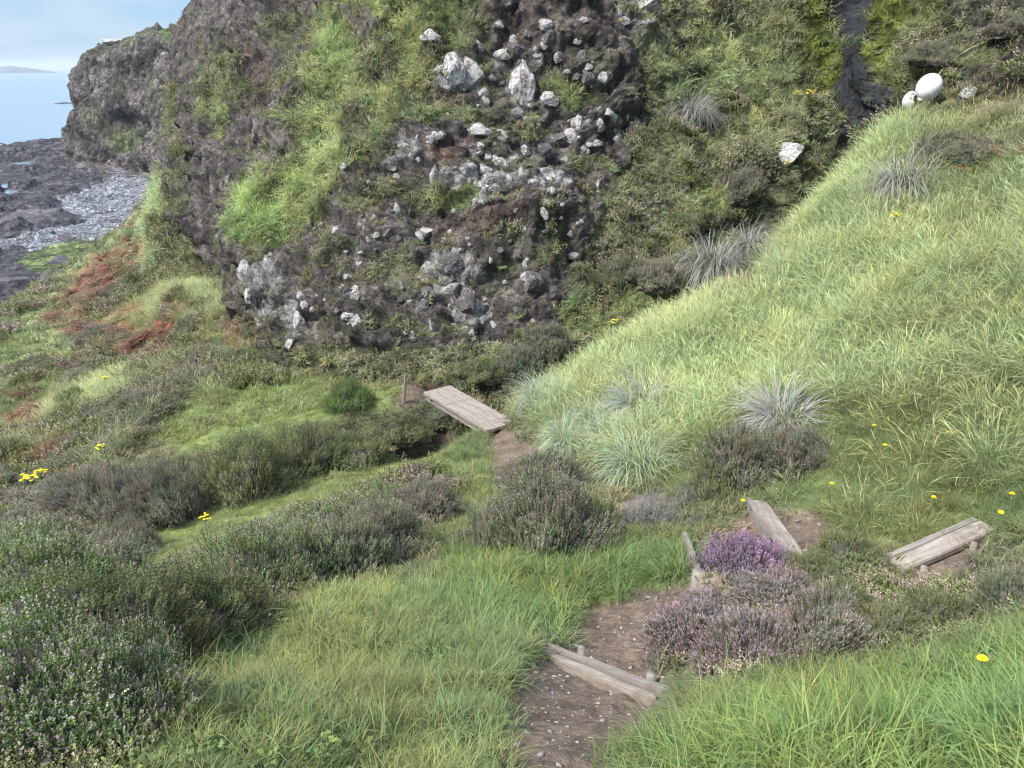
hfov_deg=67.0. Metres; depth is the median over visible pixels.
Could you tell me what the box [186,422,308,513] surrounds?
heather bush
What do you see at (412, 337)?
brown rock
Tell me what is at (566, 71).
lichened rock
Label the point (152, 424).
heather bush
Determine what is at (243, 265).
lichened rock
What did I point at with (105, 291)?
heather bush
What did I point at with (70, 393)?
leafy shrub
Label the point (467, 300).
brown rock
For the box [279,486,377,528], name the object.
heather bush
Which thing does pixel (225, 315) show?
heather bush
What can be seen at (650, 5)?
lichened rock
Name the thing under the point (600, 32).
cliff
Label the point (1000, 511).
hawkbit flower
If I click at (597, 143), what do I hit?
lichened rock
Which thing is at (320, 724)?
lawn weeds
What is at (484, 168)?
lichened rock
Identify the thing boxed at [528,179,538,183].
lichened rock
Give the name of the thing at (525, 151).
lichened rock
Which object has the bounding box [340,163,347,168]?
lichened rock
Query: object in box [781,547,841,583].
heather bush
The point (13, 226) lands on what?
dark rock
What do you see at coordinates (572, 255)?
lichened rock
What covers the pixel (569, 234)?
lichened rock
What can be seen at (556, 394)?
tussock grass
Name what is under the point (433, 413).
heather bush
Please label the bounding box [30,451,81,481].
heather bush
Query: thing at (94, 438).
heather bush
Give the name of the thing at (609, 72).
brown rock
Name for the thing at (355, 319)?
lichened rock
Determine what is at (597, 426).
tussock grass
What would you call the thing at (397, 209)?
lichened rock
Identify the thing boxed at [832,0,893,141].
waterfall
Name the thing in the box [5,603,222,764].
heather bush
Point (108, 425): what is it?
heather bush
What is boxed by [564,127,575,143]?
lichened rock
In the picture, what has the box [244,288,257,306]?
lichened rock
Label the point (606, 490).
slope grass
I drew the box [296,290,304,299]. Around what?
lichened rock
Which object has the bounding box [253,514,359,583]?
heather bush
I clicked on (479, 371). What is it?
heather bush
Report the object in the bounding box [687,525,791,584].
heather bush
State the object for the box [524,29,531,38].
brown rock
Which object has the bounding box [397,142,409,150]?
lichened rock
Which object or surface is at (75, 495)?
heather bush
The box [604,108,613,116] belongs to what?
lichened rock
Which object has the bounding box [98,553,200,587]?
heather bush
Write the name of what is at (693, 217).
heather bush
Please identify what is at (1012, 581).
heather bush
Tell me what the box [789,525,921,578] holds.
heather bush
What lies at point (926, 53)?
heather bush
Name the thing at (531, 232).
brown rock
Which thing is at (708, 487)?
heather bush
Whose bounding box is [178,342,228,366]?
heather bush
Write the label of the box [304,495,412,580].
heather bush
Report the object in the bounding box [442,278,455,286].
brown rock
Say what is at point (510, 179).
lichened rock
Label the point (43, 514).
heather bush
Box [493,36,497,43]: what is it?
brown rock
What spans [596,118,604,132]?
lichened rock
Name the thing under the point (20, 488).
heather bush
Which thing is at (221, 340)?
heather bush
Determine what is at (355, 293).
lichened rock
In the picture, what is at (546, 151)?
brown rock
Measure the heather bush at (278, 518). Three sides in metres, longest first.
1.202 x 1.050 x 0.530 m
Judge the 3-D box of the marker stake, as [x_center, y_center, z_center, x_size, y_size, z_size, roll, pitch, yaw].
[-1.709,0.117,12.329,0.046,0.620,0.030,-2,21,-24]
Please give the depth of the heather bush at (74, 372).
18.85 m
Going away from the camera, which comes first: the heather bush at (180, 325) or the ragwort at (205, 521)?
the ragwort at (205, 521)
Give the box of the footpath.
[391,383,984,767]
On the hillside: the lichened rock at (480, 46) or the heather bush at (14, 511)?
the heather bush at (14, 511)
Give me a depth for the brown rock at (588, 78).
15.66 m
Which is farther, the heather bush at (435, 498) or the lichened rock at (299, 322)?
the lichened rock at (299, 322)
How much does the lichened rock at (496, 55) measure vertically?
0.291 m
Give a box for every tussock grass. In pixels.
[500,363,567,416]
[523,405,594,458]
[532,372,593,411]
[559,397,612,447]
[567,402,640,458]
[574,415,701,488]
[577,359,689,432]
[649,76,734,139]
[655,202,770,298]
[704,213,785,269]
[718,354,850,441]
[753,244,800,275]
[844,131,971,212]
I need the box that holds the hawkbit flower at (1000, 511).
[997,510,1003,531]
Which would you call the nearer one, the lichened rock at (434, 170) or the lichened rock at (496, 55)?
the lichened rock at (434, 170)
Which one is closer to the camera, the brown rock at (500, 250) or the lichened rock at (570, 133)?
the brown rock at (500, 250)
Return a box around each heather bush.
[0,351,48,379]
[0,436,25,464]
[0,465,22,485]
[0,470,28,487]
[0,472,58,510]
[0,483,38,504]
[0,502,47,519]
[0,502,101,537]
[0,505,135,599]
[0,506,101,562]
[0,551,121,652]
[0,583,153,767]
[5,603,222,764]
[13,472,47,485]
[26,358,58,371]
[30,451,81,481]
[33,463,107,520]
[44,554,227,670]
[47,362,124,390]
[51,465,107,486]
[54,430,88,452]
[60,360,84,373]
[69,321,121,351]
[70,353,137,370]
[71,421,97,438]
[76,456,162,527]
[77,399,112,421]
[82,434,108,448]
[83,403,115,420]
[83,520,167,570]
[84,461,133,481]
[94,421,149,439]
[94,509,162,552]
[96,281,117,296]
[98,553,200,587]
[101,388,184,423]
[101,410,167,442]
[109,453,217,533]
[112,279,132,291]
[121,384,170,398]
[125,365,151,375]
[132,373,160,387]
[141,546,270,655]
[144,362,218,398]
[152,348,165,362]
[155,306,174,316]
[166,369,224,398]
[171,311,205,335]
[176,544,224,576]
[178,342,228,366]
[180,559,287,641]
[184,458,228,493]
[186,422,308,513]
[192,512,328,598]
[201,333,238,348]
[212,502,323,555]
[223,312,230,321]
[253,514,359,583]
[264,413,350,484]
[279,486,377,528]
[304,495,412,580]
[318,425,402,471]
[349,475,412,509]
[349,495,426,560]
[366,412,437,455]
[388,471,469,522]
[419,405,459,429]
[448,492,527,552]
[455,355,506,385]
[467,461,628,563]
[486,444,594,502]
[489,336,546,396]
[517,319,573,365]
[562,488,633,540]
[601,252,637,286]
[627,257,686,293]
[631,587,731,669]
[664,202,720,235]
[673,584,730,613]
[676,418,781,502]
[681,599,812,679]
[686,456,743,505]
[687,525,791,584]
[708,160,773,211]
[721,560,822,616]
[757,419,831,486]
[758,579,883,664]
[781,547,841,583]
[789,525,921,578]
[797,571,882,613]
[845,596,934,652]
[876,582,1001,636]
[891,38,969,69]
[897,126,970,169]
[943,132,1020,166]
[964,561,1023,618]
[971,9,1023,39]
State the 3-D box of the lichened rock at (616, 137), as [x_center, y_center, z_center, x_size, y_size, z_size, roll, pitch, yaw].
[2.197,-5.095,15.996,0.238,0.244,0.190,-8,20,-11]
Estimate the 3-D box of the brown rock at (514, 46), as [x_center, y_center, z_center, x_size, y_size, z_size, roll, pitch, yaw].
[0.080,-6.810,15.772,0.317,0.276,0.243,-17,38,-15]
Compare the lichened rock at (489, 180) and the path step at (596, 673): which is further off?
the lichened rock at (489, 180)
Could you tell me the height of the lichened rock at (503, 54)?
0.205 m
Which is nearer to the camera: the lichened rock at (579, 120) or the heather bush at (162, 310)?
the lichened rock at (579, 120)
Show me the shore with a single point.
(44, 177)
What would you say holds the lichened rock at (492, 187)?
on the cliff
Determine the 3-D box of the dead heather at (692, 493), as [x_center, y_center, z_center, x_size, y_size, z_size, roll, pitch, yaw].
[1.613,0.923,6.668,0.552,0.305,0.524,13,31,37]
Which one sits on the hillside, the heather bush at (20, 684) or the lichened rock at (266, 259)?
the heather bush at (20, 684)
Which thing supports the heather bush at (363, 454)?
on the hillside
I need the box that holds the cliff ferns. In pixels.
[0,0,1023,475]
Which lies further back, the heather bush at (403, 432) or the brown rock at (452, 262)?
the brown rock at (452, 262)
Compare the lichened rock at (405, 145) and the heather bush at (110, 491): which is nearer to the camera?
the heather bush at (110, 491)
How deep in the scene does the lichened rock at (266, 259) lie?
15.91 m
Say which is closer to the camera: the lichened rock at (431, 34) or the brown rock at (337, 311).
the brown rock at (337, 311)
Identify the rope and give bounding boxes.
[938,42,983,74]
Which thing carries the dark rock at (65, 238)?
on the shore
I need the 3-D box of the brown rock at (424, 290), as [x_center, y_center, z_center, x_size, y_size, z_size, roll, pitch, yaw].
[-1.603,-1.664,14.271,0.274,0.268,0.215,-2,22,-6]
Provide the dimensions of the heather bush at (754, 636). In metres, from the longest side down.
0.638 x 0.575 x 0.436 m
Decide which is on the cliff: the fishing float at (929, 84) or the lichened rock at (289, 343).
the lichened rock at (289, 343)
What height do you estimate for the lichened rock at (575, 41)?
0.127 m
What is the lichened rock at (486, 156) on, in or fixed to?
on the cliff
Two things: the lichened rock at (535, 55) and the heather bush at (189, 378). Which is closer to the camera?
the heather bush at (189, 378)
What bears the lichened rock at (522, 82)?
on the cliff
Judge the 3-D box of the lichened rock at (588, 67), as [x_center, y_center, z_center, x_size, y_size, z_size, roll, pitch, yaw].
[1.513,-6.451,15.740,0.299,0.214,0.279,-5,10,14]
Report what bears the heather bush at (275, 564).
on the hillside
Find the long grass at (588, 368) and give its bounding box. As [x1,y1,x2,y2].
[0,0,1023,532]
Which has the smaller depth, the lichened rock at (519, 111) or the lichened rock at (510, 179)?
the lichened rock at (510, 179)
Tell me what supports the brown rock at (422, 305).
on the cliff
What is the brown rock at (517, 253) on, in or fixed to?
on the cliff
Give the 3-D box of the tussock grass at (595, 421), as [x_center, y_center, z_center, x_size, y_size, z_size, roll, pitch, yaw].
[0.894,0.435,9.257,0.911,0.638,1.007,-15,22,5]
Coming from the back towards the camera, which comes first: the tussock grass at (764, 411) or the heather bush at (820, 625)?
the tussock grass at (764, 411)
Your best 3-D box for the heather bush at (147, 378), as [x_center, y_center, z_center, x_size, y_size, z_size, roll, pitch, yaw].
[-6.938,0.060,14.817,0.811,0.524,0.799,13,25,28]
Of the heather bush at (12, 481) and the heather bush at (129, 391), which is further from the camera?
the heather bush at (129, 391)
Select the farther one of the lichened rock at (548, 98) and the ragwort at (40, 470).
the lichened rock at (548, 98)
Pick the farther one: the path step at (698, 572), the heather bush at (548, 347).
the heather bush at (548, 347)
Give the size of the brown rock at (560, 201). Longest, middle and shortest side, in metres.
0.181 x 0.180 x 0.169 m
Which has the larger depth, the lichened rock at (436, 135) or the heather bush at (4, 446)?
the lichened rock at (436, 135)
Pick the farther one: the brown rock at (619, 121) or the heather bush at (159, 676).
the brown rock at (619, 121)
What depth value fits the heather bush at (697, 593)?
4.37 m
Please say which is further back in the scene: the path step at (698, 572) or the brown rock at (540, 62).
the brown rock at (540, 62)
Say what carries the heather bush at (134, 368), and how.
on the hillside
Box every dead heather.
[0,655,164,763]
[614,471,709,541]
[665,479,712,505]
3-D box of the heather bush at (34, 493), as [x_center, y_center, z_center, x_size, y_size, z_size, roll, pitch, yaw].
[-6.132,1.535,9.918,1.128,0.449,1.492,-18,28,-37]
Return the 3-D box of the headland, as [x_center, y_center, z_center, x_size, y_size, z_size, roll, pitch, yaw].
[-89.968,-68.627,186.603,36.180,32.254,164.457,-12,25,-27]
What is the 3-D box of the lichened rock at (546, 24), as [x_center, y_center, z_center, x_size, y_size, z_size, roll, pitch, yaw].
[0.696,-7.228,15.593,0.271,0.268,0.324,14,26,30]
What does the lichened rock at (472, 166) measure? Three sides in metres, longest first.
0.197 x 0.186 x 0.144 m
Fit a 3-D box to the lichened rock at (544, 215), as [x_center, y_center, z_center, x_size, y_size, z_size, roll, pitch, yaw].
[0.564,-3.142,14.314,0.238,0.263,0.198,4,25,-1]
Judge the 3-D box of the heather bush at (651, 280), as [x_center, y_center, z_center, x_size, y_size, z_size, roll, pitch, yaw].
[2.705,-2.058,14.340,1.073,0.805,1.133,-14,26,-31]
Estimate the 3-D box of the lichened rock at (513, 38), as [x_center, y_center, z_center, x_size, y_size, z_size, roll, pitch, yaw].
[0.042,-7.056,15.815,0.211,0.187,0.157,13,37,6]
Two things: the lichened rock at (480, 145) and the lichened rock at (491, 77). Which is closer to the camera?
the lichened rock at (480, 145)
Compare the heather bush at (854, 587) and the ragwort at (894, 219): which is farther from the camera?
the ragwort at (894, 219)
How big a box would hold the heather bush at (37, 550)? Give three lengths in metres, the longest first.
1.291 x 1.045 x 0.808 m
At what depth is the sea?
395.94 m
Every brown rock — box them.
[334,307,340,314]
[342,288,352,299]
[383,228,393,237]
[397,296,402,301]
[409,333,416,341]
[416,300,428,311]
[419,286,431,299]
[442,252,464,276]
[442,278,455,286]
[459,287,476,314]
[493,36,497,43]
[497,247,505,253]
[507,43,522,57]
[514,249,522,260]
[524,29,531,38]
[524,271,544,292]
[528,229,534,235]
[530,53,543,69]
[537,143,555,159]
[541,28,556,45]
[545,132,569,146]
[555,197,563,203]
[565,262,577,269]
[571,72,581,80]
[576,50,585,62]
[582,71,596,85]
[605,69,611,75]
[610,116,622,127]
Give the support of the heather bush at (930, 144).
on the hillside
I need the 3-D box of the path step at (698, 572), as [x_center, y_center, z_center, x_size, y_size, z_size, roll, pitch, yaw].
[1.198,1.188,5.155,0.179,0.535,1.173,1,22,1]
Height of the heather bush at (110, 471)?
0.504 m
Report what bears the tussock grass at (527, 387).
on the hillside
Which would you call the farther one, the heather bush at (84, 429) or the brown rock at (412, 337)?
the brown rock at (412, 337)
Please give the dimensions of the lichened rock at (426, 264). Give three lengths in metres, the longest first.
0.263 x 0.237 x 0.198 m
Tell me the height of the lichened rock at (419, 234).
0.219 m
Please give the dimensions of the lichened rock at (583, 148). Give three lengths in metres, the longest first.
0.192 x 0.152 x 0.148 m
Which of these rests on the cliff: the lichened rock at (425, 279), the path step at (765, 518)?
the lichened rock at (425, 279)
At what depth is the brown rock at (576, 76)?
15.78 m
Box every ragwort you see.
[19,473,38,487]
[33,468,47,481]
[95,443,104,457]
[198,512,210,531]
[806,89,814,108]
[889,212,901,222]
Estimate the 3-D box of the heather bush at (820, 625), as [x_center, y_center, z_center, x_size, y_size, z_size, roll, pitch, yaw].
[1.428,1.168,3.516,0.649,0.485,0.623,7,27,3]
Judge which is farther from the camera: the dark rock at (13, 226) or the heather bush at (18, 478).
the dark rock at (13, 226)
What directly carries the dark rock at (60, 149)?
on the shore
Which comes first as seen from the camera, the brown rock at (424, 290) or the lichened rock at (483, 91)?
the brown rock at (424, 290)
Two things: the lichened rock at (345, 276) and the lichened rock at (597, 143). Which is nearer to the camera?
the lichened rock at (345, 276)
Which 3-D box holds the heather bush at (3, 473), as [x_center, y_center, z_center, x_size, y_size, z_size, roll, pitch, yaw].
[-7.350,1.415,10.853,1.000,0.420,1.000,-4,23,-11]
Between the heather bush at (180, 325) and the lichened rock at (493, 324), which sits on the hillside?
the heather bush at (180, 325)
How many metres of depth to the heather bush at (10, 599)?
3.26 m
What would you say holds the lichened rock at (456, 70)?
on the cliff
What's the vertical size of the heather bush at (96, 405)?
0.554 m
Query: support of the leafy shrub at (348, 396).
on the hillside
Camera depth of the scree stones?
86.36 m
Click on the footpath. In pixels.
(570, 702)
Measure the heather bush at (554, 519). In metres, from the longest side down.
1.327 x 1.121 x 1.008 m
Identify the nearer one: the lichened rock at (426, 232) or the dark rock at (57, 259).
the lichened rock at (426, 232)
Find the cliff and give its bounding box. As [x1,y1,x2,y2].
[132,0,1023,430]
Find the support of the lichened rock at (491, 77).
on the cliff
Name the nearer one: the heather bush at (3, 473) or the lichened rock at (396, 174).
the heather bush at (3, 473)
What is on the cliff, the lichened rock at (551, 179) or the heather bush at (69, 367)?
the lichened rock at (551, 179)
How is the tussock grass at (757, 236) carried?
on the hillside
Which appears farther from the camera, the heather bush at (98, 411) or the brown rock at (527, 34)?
the brown rock at (527, 34)
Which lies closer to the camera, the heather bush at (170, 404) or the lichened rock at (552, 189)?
the heather bush at (170, 404)
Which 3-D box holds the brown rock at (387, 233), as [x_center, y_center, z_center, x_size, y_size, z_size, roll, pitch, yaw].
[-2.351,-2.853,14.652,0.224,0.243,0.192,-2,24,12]
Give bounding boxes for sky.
[0,0,190,69]
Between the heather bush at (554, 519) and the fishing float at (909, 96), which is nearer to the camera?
the heather bush at (554, 519)
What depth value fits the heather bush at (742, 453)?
6.61 m
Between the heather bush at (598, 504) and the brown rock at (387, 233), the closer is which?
the heather bush at (598, 504)
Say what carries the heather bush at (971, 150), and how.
on the hillside
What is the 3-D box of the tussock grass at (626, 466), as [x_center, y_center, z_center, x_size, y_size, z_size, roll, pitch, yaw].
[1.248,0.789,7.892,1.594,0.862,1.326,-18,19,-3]
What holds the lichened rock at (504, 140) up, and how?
on the cliff
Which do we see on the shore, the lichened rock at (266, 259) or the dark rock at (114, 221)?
the dark rock at (114, 221)
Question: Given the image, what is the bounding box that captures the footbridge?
[424,385,509,435]
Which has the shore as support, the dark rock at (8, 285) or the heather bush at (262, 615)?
the dark rock at (8, 285)
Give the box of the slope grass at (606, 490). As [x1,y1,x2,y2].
[0,0,1023,676]
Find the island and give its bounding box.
[0,66,56,72]
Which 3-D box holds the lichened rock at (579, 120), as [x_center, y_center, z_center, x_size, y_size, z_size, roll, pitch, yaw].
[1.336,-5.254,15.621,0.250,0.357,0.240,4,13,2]
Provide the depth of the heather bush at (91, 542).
5.28 m
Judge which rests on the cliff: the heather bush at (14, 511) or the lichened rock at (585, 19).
the lichened rock at (585, 19)
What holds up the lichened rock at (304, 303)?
on the cliff
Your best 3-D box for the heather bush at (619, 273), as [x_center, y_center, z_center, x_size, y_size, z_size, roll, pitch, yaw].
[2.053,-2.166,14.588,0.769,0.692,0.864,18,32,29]
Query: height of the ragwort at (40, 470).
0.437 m
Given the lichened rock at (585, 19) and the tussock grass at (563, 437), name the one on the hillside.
the tussock grass at (563, 437)
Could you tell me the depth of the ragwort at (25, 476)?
10.38 m
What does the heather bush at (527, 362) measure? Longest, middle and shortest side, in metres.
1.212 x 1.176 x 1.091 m
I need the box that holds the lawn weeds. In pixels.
[128,394,1023,767]
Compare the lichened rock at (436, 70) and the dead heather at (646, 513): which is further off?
the lichened rock at (436, 70)
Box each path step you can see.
[540,643,668,705]
[682,531,725,590]
[745,497,802,557]
[880,517,993,572]
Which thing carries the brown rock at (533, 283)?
on the cliff
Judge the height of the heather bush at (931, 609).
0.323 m
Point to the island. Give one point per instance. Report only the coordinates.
(10, 69)
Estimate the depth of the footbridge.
10.96 m
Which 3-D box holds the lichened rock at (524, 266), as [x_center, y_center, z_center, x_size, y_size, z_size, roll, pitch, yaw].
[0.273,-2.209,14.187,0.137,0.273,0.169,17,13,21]
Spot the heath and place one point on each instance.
(178, 267)
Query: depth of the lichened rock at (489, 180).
14.76 m
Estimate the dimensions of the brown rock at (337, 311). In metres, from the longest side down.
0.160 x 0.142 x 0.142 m
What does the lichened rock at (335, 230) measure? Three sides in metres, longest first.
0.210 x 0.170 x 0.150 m
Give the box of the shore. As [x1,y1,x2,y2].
[0,138,156,305]
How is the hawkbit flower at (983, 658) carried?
on the hillside
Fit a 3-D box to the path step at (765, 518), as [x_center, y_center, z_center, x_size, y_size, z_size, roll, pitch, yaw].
[1.911,1.134,5.728,0.153,0.595,1.286,3,22,6]
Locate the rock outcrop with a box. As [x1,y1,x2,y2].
[101,38,120,45]
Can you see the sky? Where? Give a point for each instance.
(35, 34)
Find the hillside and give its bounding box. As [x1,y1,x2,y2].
[0,98,1023,767]
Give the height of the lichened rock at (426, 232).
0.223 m
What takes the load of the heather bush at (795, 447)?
on the hillside
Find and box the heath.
[0,0,1023,767]
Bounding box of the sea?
[0,70,90,203]
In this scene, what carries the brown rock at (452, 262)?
on the cliff
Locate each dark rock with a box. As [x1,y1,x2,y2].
[0,215,39,238]
[0,276,34,294]
[0,293,13,302]
[9,208,81,228]
[46,255,71,264]
[51,147,63,151]
[58,234,76,241]
[109,219,121,222]
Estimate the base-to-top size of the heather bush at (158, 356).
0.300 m
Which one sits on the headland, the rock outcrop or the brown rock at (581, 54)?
the rock outcrop
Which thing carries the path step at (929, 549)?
on the hillside
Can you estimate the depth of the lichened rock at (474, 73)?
15.60 m
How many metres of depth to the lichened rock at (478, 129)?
15.08 m
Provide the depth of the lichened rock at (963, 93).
12.99 m
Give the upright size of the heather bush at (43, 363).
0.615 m
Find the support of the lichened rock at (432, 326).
on the cliff
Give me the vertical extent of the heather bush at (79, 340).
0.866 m
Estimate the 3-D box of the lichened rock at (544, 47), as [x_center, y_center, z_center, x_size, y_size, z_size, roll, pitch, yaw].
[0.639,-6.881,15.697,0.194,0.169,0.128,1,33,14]
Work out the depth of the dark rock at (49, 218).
92.06 m
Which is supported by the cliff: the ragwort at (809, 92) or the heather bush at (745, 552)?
the ragwort at (809, 92)
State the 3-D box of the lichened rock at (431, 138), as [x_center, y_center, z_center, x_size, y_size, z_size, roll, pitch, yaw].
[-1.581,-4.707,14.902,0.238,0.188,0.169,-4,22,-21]
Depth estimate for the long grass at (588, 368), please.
9.68 m
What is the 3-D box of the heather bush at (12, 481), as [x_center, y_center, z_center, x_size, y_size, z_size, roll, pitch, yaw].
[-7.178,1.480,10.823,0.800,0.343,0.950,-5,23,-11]
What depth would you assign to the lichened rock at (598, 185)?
15.32 m
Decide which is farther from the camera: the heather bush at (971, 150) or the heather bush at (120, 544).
the heather bush at (971, 150)
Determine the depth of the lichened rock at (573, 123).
15.56 m
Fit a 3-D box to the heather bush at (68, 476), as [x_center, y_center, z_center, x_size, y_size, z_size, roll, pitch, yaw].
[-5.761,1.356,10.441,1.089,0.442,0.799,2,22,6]
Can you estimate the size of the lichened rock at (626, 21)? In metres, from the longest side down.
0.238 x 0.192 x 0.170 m
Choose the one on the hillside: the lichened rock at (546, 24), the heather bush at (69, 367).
the heather bush at (69, 367)
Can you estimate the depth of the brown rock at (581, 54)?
15.59 m
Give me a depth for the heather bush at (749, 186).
15.26 m
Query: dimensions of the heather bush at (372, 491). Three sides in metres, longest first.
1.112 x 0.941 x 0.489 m
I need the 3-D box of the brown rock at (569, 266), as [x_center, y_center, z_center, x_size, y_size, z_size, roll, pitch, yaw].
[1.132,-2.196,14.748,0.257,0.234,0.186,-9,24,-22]
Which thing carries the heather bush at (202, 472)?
on the hillside
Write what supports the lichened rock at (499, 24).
on the cliff
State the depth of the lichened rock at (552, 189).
14.38 m
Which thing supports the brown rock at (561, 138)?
on the cliff
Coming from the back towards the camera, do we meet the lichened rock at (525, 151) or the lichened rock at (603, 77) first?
the lichened rock at (603, 77)
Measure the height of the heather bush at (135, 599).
0.733 m
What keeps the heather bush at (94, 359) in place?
on the hillside
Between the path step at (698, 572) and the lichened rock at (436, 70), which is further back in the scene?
the lichened rock at (436, 70)
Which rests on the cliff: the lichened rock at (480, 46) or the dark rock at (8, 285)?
the lichened rock at (480, 46)
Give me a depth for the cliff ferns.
17.87 m
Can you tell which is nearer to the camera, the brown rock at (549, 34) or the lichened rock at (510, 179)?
the lichened rock at (510, 179)
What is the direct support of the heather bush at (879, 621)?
on the hillside
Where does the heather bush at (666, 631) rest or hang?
on the hillside
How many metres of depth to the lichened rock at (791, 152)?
15.73 m
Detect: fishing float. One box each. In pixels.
[902,91,915,110]
[915,73,942,102]
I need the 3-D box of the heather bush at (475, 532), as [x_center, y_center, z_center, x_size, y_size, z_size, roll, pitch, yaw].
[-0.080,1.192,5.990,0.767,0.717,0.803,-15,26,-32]
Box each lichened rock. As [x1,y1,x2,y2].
[237,259,248,278]
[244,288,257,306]
[263,255,269,268]
[284,339,294,351]
[293,311,305,330]
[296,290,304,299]
[300,300,309,308]
[332,226,339,234]
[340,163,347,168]
[341,312,354,320]
[343,274,352,280]
[347,314,361,326]
[349,285,360,299]
[373,232,379,237]
[393,172,400,179]
[394,202,400,213]
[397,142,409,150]
[415,230,424,240]
[416,273,429,285]
[419,28,440,41]
[420,226,432,237]
[421,261,430,272]
[425,135,434,143]
[429,165,437,183]
[429,319,436,330]
[431,131,443,139]
[433,65,442,73]
[443,52,465,86]
[463,56,484,88]
[466,122,491,136]
[469,162,476,169]
[476,40,485,52]
[477,142,484,147]
[478,87,489,96]
[479,163,492,173]
[482,96,490,105]
[483,153,491,158]
[485,177,493,183]
[488,74,495,80]
[488,183,501,191]
[490,321,495,327]
[492,155,507,166]
[493,49,507,60]
[494,21,503,27]
[497,129,507,142]
[498,50,510,59]
[506,174,512,182]
[508,59,535,101]
[509,34,516,42]
[512,107,523,116]
[518,167,523,175]
[520,271,525,280]
[521,144,530,156]
[522,257,528,269]
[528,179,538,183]
[533,52,541,58]
[539,18,553,30]
[540,41,547,49]
[540,91,558,106]
[540,207,548,219]
[547,176,554,181]
[547,186,557,194]
[553,51,561,63]
[563,69,571,73]
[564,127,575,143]
[567,230,572,238]
[568,252,578,260]
[570,117,575,127]
[573,39,581,43]
[574,115,582,130]
[579,16,588,22]
[581,144,586,152]
[582,63,592,71]
[585,139,602,146]
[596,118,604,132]
[596,179,600,189]
[598,71,608,85]
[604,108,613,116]
[610,113,617,122]
[613,132,620,141]
[622,16,630,24]
[638,0,661,12]
[779,142,804,167]
[959,84,976,99]
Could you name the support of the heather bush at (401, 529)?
on the hillside
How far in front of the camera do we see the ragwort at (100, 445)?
11.35 m
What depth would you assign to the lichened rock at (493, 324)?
13.99 m
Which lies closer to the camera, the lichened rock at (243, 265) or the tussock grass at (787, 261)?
the tussock grass at (787, 261)
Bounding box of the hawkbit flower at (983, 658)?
[976,654,987,684]
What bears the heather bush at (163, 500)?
on the hillside
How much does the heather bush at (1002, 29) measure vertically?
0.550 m
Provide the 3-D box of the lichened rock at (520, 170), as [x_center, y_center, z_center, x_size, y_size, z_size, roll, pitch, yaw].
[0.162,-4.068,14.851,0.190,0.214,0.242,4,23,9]
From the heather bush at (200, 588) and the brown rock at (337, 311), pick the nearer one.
the heather bush at (200, 588)
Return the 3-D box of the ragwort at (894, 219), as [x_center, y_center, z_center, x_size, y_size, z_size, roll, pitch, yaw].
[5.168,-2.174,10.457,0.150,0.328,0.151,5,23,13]
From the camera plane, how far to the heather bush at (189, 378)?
13.61 m
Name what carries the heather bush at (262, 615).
on the hillside
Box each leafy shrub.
[52,384,92,409]
[317,375,376,418]
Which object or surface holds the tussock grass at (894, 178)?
on the hillside
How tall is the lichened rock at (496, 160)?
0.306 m
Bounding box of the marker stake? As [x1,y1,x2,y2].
[403,373,407,403]
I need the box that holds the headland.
[61,22,175,174]
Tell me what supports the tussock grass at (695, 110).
on the cliff
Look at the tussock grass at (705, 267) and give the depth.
14.15 m
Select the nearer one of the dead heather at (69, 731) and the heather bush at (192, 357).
the dead heather at (69, 731)
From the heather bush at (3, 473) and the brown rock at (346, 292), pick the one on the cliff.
the brown rock at (346, 292)
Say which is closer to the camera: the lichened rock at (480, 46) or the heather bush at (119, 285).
the lichened rock at (480, 46)
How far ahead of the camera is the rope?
13.52 m
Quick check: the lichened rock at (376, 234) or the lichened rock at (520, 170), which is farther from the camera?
the lichened rock at (520, 170)
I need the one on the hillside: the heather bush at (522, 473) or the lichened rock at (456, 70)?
the heather bush at (522, 473)
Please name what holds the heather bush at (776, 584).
on the hillside
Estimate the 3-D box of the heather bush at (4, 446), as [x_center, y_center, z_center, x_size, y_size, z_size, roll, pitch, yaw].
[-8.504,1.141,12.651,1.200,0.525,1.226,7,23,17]
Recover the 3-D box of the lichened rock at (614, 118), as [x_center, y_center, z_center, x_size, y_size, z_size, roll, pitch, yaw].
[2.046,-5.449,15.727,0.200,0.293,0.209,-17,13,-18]
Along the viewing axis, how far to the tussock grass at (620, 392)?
9.02 m
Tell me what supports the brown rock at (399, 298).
on the cliff
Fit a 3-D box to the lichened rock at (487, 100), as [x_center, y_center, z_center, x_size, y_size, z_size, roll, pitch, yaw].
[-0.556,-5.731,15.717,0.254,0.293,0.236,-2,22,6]
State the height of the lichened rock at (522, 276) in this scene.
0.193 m
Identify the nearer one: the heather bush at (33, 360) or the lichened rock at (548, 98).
the lichened rock at (548, 98)
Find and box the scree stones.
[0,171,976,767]
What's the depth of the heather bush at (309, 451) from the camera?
9.95 m
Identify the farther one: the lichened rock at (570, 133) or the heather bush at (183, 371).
the lichened rock at (570, 133)
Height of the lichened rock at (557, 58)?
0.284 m
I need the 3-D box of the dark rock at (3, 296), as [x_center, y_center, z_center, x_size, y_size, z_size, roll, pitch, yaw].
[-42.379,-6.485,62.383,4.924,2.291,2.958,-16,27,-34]
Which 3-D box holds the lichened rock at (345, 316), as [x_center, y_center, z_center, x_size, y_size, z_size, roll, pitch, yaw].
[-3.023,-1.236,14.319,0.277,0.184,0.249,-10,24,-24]
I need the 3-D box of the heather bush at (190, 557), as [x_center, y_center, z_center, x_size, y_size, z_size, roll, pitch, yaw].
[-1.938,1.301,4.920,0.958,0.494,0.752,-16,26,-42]

